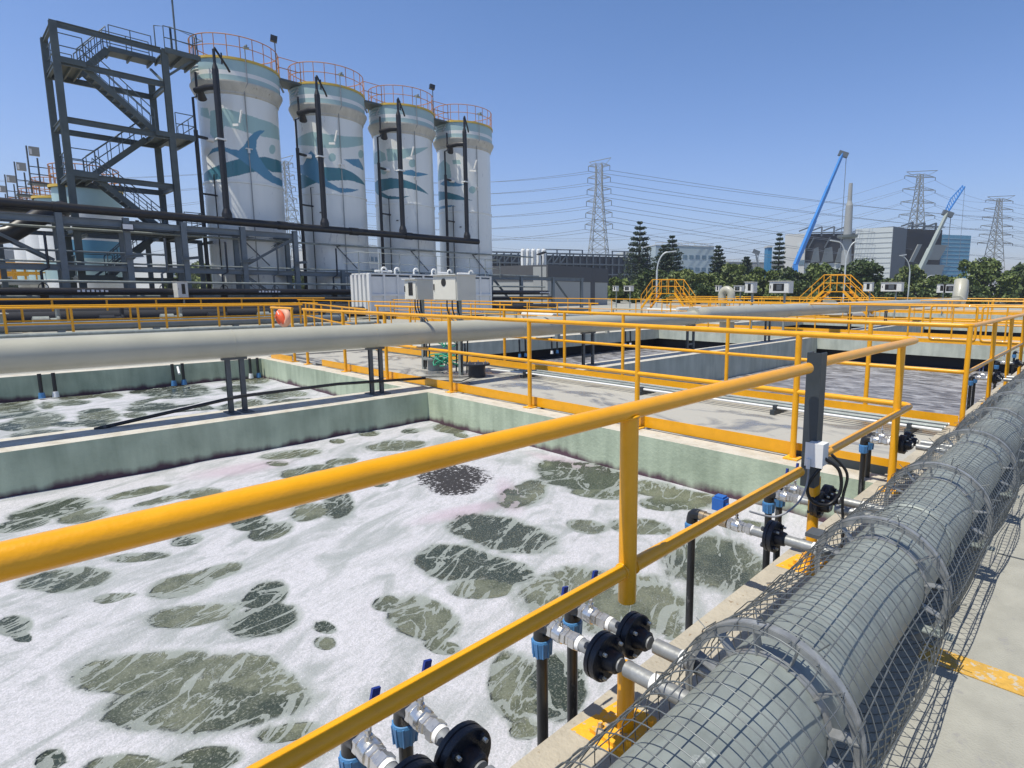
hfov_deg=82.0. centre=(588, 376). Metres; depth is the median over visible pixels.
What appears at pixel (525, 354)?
air hose
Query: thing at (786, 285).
door
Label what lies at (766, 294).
broadleaf tree
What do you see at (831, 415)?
conduit
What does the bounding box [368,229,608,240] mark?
power line
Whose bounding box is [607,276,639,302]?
broadleaf tree
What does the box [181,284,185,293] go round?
window
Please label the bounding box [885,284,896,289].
window
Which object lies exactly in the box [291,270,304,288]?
broadleaf tree
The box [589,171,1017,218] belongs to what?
power line
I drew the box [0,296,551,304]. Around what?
rack pipe
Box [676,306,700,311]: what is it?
pipe
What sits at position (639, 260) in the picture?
norfolk pine
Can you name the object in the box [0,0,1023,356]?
sky
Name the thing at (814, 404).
channel post
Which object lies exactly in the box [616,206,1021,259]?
power line
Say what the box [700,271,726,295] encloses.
broadleaf tree
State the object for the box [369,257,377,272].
windows
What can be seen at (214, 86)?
black riser
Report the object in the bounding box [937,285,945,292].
door
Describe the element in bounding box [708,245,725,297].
norfolk pine
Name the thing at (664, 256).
norfolk pine
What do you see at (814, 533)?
instrument
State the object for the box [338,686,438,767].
valve assembly
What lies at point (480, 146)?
tower tank
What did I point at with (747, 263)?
norfolk pine
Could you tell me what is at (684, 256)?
windows
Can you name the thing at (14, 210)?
black duct
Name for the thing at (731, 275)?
broadleaf tree
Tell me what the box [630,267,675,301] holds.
broadleaf tree
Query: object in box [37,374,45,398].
air hose
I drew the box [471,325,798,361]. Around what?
chamber wall
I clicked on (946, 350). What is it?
basin wall
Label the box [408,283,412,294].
window
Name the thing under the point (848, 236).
chimney
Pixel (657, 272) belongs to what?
street lamp
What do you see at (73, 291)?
rack pipe
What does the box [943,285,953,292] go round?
door
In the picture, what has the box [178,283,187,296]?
door
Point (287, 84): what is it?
tank bridge
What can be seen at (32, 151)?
railing
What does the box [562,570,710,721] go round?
valve assembly
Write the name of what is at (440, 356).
rope
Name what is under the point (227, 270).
valve riser
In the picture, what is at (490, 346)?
basin wall
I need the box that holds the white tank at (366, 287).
[343,252,499,315]
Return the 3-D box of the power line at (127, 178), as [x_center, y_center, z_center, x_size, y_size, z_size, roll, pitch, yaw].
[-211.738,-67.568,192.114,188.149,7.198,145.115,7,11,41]
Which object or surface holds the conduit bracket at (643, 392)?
on the channel roof at (746, 419)
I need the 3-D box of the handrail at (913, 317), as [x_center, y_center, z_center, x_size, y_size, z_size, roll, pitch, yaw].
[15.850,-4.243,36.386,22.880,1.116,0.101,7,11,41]
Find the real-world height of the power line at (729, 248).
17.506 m
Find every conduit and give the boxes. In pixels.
[485,368,941,431]
[494,368,943,429]
[516,369,947,426]
[536,371,945,428]
[544,370,949,425]
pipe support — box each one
[220,357,254,414]
[365,347,389,395]
[580,332,599,365]
[685,324,695,348]
[764,321,770,341]
[884,311,887,325]
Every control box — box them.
[171,281,188,303]
[401,279,433,368]
[430,274,475,374]
[613,286,618,310]
[624,286,633,310]
[715,285,721,292]
[733,285,744,305]
[745,282,756,328]
[769,281,793,329]
[863,282,874,316]
[881,282,903,317]
[936,284,945,313]
[943,284,953,310]
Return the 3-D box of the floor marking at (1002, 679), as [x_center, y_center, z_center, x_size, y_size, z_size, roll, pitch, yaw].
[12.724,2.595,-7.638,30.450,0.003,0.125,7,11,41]
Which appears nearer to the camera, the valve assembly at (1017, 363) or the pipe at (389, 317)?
the valve assembly at (1017, 363)
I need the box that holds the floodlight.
[121,223,133,230]
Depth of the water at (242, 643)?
3.60 m
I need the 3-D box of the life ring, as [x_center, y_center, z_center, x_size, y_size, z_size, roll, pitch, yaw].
[-10.380,-1.984,19.676,0.950,0.661,0.340,7,11,41]
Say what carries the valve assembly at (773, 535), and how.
attached to the pipe at (735, 754)
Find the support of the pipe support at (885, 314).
on the dividing wall at (916, 329)
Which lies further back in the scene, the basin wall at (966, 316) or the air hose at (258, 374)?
the basin wall at (966, 316)
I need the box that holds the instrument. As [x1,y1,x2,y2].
[805,527,825,539]
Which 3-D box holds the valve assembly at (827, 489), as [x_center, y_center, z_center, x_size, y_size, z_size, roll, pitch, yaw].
[1.341,1.386,3.259,0.716,1.754,0.142,7,11,42]
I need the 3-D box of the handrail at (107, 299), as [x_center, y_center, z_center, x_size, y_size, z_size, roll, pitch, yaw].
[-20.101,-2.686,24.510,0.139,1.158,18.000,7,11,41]
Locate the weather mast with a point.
(172, 5)
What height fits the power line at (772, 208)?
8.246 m
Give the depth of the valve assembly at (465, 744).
1.44 m
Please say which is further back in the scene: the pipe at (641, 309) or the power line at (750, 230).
the power line at (750, 230)
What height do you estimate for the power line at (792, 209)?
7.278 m
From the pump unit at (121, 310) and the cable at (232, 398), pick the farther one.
the pump unit at (121, 310)
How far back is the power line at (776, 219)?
191.43 m
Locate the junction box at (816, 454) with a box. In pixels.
[804,441,828,468]
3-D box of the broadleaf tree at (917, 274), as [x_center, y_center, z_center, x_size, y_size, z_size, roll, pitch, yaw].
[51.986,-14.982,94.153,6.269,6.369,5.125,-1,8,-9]
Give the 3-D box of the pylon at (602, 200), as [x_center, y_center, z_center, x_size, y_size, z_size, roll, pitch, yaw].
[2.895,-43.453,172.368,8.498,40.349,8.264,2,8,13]
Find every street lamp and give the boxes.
[655,250,676,306]
[830,240,864,301]
[899,254,910,299]
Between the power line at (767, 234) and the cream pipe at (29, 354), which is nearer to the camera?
the cream pipe at (29, 354)
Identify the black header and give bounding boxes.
[0,197,479,244]
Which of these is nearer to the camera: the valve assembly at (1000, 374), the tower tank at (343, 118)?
the valve assembly at (1000, 374)
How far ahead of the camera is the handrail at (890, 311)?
44.49 m
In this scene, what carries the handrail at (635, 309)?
on the ground at (960, 721)
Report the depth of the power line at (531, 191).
172.97 m
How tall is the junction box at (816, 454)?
0.130 m
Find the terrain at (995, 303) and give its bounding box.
[607,297,1022,304]
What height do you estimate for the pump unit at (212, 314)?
0.799 m
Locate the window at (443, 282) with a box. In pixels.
[441,278,445,285]
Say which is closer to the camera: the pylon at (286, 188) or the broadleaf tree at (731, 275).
the broadleaf tree at (731, 275)
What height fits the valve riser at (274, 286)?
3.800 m
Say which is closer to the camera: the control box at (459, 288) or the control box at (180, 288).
the control box at (459, 288)
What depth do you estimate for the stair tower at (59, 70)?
28.52 m
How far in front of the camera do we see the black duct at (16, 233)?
25.35 m
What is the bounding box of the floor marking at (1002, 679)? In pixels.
[918,644,1023,696]
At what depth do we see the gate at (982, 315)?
16.32 m
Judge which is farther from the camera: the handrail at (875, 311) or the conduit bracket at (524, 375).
the handrail at (875, 311)
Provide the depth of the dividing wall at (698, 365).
14.93 m
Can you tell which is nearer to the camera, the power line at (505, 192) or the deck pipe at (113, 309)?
the deck pipe at (113, 309)
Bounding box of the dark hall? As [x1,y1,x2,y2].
[492,249,650,287]
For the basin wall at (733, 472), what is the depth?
6.24 m
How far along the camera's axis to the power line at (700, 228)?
308.91 m
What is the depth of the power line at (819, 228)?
298.18 m
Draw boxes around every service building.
[492,265,607,305]
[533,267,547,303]
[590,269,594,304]
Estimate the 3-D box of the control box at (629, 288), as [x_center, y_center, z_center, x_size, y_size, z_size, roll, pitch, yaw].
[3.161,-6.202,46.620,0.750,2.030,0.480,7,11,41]
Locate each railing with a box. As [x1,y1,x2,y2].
[0,185,5,197]
[4,174,27,199]
[13,161,39,198]
[25,145,53,193]
[153,25,201,53]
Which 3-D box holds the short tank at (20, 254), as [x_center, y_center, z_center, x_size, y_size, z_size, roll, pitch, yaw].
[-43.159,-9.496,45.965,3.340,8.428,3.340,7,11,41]
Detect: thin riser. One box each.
[191,72,217,288]
[294,97,313,288]
[377,116,390,269]
[444,133,454,272]
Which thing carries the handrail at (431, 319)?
on the ground at (960, 721)
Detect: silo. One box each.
[521,248,525,264]
[526,248,530,264]
[531,248,535,264]
[536,248,540,264]
[542,248,545,264]
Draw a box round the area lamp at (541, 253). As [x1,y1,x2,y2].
[536,251,546,303]
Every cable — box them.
[94,377,425,429]
[419,376,473,381]
[749,469,809,517]
[806,453,848,549]
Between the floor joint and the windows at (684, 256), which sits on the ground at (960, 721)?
the floor joint
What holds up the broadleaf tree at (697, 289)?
on the ground at (960, 721)
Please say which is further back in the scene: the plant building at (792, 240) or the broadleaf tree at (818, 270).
the plant building at (792, 240)
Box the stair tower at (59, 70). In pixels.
[40,18,203,287]
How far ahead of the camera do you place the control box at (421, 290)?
11.10 m
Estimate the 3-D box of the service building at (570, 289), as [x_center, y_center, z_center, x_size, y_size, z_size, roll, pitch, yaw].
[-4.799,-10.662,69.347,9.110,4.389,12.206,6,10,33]
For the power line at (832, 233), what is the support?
hanging from the pylon at (917, 217)
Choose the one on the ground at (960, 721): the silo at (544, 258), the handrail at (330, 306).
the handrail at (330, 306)
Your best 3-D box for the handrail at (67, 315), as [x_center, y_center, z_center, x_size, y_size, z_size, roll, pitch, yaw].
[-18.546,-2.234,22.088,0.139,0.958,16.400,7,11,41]
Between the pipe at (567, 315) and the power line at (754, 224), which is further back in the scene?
the power line at (754, 224)
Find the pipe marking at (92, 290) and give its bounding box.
[77,290,107,291]
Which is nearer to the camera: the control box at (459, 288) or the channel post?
the channel post
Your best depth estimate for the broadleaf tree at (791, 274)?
91.09 m
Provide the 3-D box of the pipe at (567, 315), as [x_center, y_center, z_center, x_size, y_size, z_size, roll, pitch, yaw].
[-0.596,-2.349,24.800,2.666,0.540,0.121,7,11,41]
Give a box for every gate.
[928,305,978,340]
[979,306,1023,343]
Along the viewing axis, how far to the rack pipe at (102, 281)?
28.09 m
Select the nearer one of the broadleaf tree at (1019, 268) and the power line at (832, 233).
the broadleaf tree at (1019, 268)
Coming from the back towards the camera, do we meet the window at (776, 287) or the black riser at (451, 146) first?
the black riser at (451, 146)
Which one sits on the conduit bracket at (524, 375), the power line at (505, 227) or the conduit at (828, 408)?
the conduit at (828, 408)
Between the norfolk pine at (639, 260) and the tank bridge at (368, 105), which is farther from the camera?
the norfolk pine at (639, 260)
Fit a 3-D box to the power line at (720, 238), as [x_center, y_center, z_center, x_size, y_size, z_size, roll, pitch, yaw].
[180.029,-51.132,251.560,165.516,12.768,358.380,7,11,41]
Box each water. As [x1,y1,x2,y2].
[0,377,332,438]
[0,421,822,767]
[517,346,685,366]
[701,361,1010,415]
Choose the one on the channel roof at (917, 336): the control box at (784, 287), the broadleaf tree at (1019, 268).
the control box at (784, 287)
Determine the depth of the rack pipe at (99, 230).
31.10 m
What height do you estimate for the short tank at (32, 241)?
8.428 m
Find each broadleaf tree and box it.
[164,273,206,288]
[190,260,212,288]
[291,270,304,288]
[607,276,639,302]
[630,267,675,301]
[662,269,710,295]
[662,282,726,303]
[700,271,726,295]
[720,262,756,300]
[736,266,781,301]
[760,281,817,301]
[765,266,827,301]
[799,262,847,301]
[826,258,890,301]
[856,287,916,300]
[886,277,907,299]
[894,264,926,296]
[915,274,953,297]
[917,281,986,303]
[953,257,1022,303]
[990,262,1023,303]
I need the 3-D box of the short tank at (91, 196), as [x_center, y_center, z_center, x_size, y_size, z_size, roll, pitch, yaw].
[-28.983,-7.747,34.042,3.340,8.428,3.340,7,11,41]
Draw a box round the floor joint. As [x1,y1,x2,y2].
[998,553,1023,559]
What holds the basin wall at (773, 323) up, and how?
on the ground at (960, 721)
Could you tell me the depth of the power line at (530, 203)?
173.51 m
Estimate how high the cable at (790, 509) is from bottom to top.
0.225 m
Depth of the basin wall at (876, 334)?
21.03 m
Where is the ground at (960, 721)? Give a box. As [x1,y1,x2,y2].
[0,301,1023,767]
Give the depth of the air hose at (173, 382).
11.54 m
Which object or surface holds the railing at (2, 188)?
on the short tank at (20, 254)
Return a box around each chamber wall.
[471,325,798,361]
[655,338,1023,372]
[799,325,1020,336]
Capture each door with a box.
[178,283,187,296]
[404,282,416,298]
[433,278,456,299]
[745,283,752,292]
[769,283,788,292]
[863,283,871,290]
[881,283,901,290]
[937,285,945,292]
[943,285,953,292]
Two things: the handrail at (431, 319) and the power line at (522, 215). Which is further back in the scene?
the power line at (522, 215)
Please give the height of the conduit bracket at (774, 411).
0.114 m
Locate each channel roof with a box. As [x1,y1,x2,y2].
[292,350,938,460]
[700,326,1019,341]
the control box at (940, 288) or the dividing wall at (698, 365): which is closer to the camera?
the dividing wall at (698, 365)
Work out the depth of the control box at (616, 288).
47.28 m
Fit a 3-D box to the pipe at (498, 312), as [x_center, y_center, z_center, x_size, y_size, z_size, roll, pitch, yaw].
[-4.525,-3.106,29.743,2.470,0.616,0.250,7,11,41]
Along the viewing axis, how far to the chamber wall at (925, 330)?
30.75 m
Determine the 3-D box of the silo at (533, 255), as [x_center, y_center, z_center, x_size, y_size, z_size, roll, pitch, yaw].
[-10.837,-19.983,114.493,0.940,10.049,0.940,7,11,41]
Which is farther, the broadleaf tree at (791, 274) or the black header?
the broadleaf tree at (791, 274)
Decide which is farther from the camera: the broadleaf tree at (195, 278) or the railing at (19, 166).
the broadleaf tree at (195, 278)
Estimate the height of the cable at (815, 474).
0.621 m
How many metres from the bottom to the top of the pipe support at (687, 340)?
0.669 m
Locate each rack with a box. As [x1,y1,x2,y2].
[0,212,306,303]
[0,231,213,288]
[292,270,583,307]
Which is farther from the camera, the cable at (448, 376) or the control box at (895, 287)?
the control box at (895, 287)
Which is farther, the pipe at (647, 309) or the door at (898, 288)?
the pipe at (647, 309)
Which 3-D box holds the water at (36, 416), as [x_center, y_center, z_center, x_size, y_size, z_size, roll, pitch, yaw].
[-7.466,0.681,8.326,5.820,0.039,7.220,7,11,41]
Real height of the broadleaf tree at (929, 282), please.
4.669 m
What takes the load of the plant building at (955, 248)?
on the terrain at (995, 303)
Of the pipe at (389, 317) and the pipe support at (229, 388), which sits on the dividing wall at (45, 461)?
the pipe support at (229, 388)
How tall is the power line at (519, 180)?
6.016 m
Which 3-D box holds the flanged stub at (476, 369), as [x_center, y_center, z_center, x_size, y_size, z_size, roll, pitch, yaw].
[-1.988,-0.122,10.328,0.465,0.270,0.465,7,11,41]
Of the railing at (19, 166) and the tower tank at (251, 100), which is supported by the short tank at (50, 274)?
the railing at (19, 166)
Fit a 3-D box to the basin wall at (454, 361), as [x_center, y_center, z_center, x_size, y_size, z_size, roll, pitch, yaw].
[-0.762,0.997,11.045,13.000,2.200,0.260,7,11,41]
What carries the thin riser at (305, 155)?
on the ground at (960, 721)
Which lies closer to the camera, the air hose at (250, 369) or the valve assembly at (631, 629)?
the valve assembly at (631, 629)
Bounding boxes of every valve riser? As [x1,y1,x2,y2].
[38,231,49,297]
[159,238,168,297]
[220,242,228,296]
[272,245,278,296]
[331,248,337,302]
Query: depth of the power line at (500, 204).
174.73 m
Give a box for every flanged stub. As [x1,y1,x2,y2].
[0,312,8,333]
[423,356,446,370]
[463,360,489,377]
[719,321,738,327]
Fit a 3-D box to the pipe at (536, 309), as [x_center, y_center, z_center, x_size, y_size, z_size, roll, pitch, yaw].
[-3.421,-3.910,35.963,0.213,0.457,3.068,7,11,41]
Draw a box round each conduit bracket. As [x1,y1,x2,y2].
[520,371,536,377]
[640,387,653,394]
[770,404,787,414]
[904,422,917,432]
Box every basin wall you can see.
[0,357,261,402]
[257,356,882,521]
[373,350,525,369]
[397,329,658,355]
[658,330,1023,361]
[703,326,1013,340]
[717,321,802,326]
[803,318,1021,332]
[873,312,1022,319]
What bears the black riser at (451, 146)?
on the black header
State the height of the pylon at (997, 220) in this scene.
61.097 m
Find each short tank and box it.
[9,197,30,287]
[19,188,48,287]
[31,177,58,287]
[47,162,123,287]
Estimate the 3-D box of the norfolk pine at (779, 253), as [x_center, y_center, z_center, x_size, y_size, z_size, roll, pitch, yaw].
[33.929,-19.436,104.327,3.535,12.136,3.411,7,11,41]
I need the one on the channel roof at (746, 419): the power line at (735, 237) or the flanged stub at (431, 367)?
the flanged stub at (431, 367)
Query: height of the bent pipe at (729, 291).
1.866 m
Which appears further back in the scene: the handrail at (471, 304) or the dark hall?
the dark hall
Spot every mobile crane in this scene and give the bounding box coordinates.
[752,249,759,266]
[792,150,848,270]
[915,185,964,293]
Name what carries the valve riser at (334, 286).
attached to the rack pipe at (318, 303)
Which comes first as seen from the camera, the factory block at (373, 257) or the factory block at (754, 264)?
the factory block at (373, 257)
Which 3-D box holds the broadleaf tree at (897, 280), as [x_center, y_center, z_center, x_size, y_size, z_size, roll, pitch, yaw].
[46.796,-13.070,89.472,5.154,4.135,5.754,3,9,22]
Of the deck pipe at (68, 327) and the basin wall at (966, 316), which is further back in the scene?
the basin wall at (966, 316)
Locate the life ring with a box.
[275,309,290,326]
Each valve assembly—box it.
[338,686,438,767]
[391,658,494,767]
[531,586,689,745]
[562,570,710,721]
[685,493,839,629]
[762,468,875,569]
[773,463,885,560]
[858,429,948,494]
[864,426,951,477]
[966,368,1019,409]
[970,366,1023,406]
[993,355,1022,388]
[1011,351,1023,374]
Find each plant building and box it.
[784,234,805,272]
[799,226,854,296]
[853,226,906,278]
[854,227,892,287]
[901,222,947,279]
[940,235,970,277]
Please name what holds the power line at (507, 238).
hanging from the pylon at (286, 188)
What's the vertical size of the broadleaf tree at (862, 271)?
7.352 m
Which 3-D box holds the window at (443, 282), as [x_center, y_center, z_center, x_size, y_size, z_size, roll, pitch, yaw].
[-2.576,-1.659,10.318,0.140,0.140,0.006,7,11,41]
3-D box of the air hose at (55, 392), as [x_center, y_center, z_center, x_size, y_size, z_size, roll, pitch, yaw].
[-9.405,0.155,10.258,0.096,0.432,0.100,7,11,41]
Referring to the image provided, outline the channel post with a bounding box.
[800,351,826,487]
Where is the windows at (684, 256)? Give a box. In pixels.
[657,254,711,271]
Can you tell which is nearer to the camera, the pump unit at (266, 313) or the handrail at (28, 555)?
the handrail at (28, 555)
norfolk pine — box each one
[618,221,656,301]
[651,244,676,300]
[660,235,684,273]
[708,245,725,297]
[741,256,752,275]
[770,233,785,280]
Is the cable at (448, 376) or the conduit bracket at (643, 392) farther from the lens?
the cable at (448, 376)
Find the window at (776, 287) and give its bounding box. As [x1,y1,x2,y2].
[773,284,783,290]
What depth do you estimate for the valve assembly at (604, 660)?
1.79 m
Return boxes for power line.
[1,168,283,181]
[285,170,587,183]
[285,205,585,218]
[286,182,585,193]
[287,217,582,227]
[289,194,582,204]
[295,229,584,241]
[296,168,608,182]
[296,191,607,205]
[297,203,605,217]
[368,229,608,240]
[370,182,608,193]
[372,217,610,228]
[492,194,893,250]
[494,180,934,240]
[497,194,930,252]
[500,179,902,238]
[585,229,839,266]
[586,206,1012,257]
[588,218,861,256]
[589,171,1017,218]
[590,183,1015,231]
[591,195,1014,244]
[610,170,1023,220]
[612,182,1023,233]
[613,217,915,262]
[614,194,1022,246]
[615,229,996,283]
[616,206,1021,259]
[725,207,929,253]
[732,204,900,247]
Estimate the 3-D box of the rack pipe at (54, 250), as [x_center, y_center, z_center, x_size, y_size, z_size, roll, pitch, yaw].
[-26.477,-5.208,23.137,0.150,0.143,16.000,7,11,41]
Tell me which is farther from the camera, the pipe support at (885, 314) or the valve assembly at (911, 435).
the pipe support at (885, 314)
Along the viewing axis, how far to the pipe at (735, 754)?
1.67 m
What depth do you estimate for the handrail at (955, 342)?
18.00 m
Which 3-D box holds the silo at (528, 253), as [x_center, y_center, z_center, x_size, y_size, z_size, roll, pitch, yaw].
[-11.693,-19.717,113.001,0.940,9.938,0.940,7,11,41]
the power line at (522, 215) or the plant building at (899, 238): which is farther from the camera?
the plant building at (899, 238)
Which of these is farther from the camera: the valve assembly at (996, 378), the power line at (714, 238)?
the power line at (714, 238)
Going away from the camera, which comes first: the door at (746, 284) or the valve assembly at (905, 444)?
the valve assembly at (905, 444)
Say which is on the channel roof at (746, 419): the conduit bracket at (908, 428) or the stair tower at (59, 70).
the conduit bracket at (908, 428)
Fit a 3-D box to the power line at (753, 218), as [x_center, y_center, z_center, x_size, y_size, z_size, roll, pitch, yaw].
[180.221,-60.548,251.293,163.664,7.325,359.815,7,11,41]
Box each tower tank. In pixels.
[188,32,287,302]
[288,61,369,302]
[368,83,435,273]
[433,104,493,275]
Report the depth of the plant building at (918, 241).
224.42 m
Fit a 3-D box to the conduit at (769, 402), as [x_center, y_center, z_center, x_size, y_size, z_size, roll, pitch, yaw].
[1.126,0.216,8.443,7.004,0.037,0.182,7,11,41]
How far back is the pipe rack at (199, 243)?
30.54 m
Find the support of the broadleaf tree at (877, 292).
on the terrain at (995, 303)
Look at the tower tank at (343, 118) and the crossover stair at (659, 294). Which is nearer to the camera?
the tower tank at (343, 118)
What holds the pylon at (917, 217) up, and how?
on the terrain at (995, 303)
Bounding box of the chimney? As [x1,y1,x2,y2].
[837,183,857,296]
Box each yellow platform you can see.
[0,262,45,286]
[7,270,39,284]
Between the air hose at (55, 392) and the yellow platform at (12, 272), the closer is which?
the air hose at (55, 392)
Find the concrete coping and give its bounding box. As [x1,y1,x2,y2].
[510,366,1023,767]
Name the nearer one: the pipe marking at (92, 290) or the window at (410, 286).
the window at (410, 286)
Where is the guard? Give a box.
[555,369,1023,767]
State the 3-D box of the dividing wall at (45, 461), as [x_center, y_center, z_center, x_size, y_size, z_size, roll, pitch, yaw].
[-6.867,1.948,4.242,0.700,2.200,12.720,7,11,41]
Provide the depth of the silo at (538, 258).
115.18 m
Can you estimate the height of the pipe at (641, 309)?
0.434 m
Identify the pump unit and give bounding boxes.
[32,309,60,331]
[99,308,124,320]
[160,307,182,327]
[207,306,227,317]
[257,306,275,316]
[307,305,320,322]
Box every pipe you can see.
[0,211,164,223]
[0,223,532,257]
[0,247,164,255]
[0,259,538,276]
[0,278,968,373]
[0,279,544,287]
[0,287,548,294]
[0,295,350,297]
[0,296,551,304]
[0,301,532,311]
[0,314,347,332]
[0,321,380,338]
[1,304,555,322]
[50,302,351,306]
[325,311,390,319]
[484,311,516,317]
[517,309,551,312]
[521,312,559,317]
[551,307,589,311]
[552,314,584,315]
[609,382,1023,767]
[612,308,642,312]
[646,308,675,312]
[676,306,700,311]
[718,286,734,305]
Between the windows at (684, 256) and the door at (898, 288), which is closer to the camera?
the door at (898, 288)
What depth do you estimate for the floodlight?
27.02 m
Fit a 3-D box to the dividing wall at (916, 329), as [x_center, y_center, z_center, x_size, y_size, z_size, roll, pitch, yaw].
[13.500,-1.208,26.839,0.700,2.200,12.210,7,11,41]
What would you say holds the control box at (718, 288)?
on the ground at (960, 721)
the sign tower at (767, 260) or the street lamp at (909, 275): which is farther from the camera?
the sign tower at (767, 260)
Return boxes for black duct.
[0,201,70,243]
[0,207,30,212]
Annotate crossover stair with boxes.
[640,279,695,307]
[799,274,874,314]
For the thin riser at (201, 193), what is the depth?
30.78 m
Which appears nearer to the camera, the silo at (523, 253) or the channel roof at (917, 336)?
the channel roof at (917, 336)
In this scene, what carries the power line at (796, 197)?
attached to the pylon at (602, 200)
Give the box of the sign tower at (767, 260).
[764,246,772,277]
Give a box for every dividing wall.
[0,387,428,498]
[560,337,816,383]
[846,321,923,332]
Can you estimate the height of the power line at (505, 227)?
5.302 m
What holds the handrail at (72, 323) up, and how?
on the ground at (960, 721)
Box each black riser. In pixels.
[193,47,232,218]
[296,75,328,226]
[379,98,406,233]
[446,116,470,238]
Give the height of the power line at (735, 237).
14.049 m
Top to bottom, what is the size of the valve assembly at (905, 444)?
1.754 m
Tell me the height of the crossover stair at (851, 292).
2.435 m
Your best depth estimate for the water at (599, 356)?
20.47 m
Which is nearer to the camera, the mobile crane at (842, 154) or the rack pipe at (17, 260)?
the rack pipe at (17, 260)
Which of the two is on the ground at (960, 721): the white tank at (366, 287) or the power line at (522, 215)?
the white tank at (366, 287)
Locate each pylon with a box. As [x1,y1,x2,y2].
[281,155,301,256]
[585,157,612,256]
[899,170,937,228]
[977,195,1014,283]
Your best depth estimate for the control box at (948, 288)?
42.90 m
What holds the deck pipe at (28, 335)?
on the ground at (960, 721)
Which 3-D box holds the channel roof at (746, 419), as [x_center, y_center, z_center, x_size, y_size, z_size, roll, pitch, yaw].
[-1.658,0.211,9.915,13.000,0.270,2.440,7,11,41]
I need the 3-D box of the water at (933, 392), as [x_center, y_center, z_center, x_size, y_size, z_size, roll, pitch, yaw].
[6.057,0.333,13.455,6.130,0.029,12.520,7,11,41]
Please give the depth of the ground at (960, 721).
2.25 m
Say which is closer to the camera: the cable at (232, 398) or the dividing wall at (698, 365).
the cable at (232, 398)
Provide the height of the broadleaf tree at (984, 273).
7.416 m
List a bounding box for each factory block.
[4,250,14,278]
[135,262,176,287]
[291,245,378,272]
[634,242,714,273]
[719,259,783,270]
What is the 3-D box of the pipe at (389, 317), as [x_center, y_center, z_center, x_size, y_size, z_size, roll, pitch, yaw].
[-11.806,-3.096,29.988,0.120,0.478,3.478,7,11,41]
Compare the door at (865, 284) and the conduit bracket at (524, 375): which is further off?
the door at (865, 284)
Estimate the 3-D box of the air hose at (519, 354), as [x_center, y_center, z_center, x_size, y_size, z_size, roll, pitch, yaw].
[-2.145,-0.867,18.054,0.096,0.561,0.100,7,11,41]
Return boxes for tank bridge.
[278,57,301,95]
[363,81,381,115]
[433,101,447,131]
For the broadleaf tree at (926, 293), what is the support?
on the terrain at (995, 303)
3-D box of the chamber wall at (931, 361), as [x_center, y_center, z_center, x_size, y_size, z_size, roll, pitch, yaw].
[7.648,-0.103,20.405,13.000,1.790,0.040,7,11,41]
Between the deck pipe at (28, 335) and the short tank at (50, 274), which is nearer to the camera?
the deck pipe at (28, 335)
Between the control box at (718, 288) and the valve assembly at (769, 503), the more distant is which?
the control box at (718, 288)
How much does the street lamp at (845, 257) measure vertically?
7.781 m
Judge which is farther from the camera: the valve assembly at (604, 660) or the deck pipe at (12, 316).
the deck pipe at (12, 316)
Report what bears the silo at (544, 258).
on the terrain at (995, 303)
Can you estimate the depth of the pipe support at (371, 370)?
8.38 m
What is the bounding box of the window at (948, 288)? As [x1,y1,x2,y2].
[946,286,952,290]
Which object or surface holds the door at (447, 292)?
in the control box at (459, 288)
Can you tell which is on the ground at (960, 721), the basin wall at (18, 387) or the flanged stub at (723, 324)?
the basin wall at (18, 387)
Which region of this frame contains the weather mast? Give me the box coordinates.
[171,0,176,49]
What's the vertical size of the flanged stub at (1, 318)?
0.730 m
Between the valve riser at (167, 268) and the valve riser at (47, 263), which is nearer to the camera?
the valve riser at (47, 263)
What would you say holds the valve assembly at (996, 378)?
attached to the pipe at (735, 754)
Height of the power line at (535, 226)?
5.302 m
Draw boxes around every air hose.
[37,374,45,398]
[51,373,59,396]
[170,364,176,385]
[180,363,186,384]
[248,358,253,377]
[256,358,260,377]
[518,339,520,356]
[524,339,526,356]
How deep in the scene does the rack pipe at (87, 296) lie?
28.41 m
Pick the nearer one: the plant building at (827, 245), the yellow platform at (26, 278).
the yellow platform at (26, 278)
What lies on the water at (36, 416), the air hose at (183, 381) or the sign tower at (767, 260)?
the air hose at (183, 381)
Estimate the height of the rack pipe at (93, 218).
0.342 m
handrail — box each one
[0,298,324,310]
[0,302,317,332]
[0,304,302,333]
[0,363,827,767]
[270,306,299,361]
[297,299,512,323]
[302,302,367,325]
[302,308,918,493]
[374,305,1023,425]
[379,299,598,320]
[510,297,727,313]
[654,301,1021,346]
[666,298,1023,323]
[668,296,1023,314]
[684,296,1023,313]
[690,301,1023,340]
[693,298,1023,321]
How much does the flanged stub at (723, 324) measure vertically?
0.380 m
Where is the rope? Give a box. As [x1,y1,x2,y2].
[429,342,457,366]
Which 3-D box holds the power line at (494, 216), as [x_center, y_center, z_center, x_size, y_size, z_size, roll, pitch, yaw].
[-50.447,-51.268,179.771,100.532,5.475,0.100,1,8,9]
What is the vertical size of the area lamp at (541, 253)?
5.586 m
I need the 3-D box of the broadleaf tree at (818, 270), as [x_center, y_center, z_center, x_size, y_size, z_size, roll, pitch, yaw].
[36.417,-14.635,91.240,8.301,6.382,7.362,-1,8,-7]

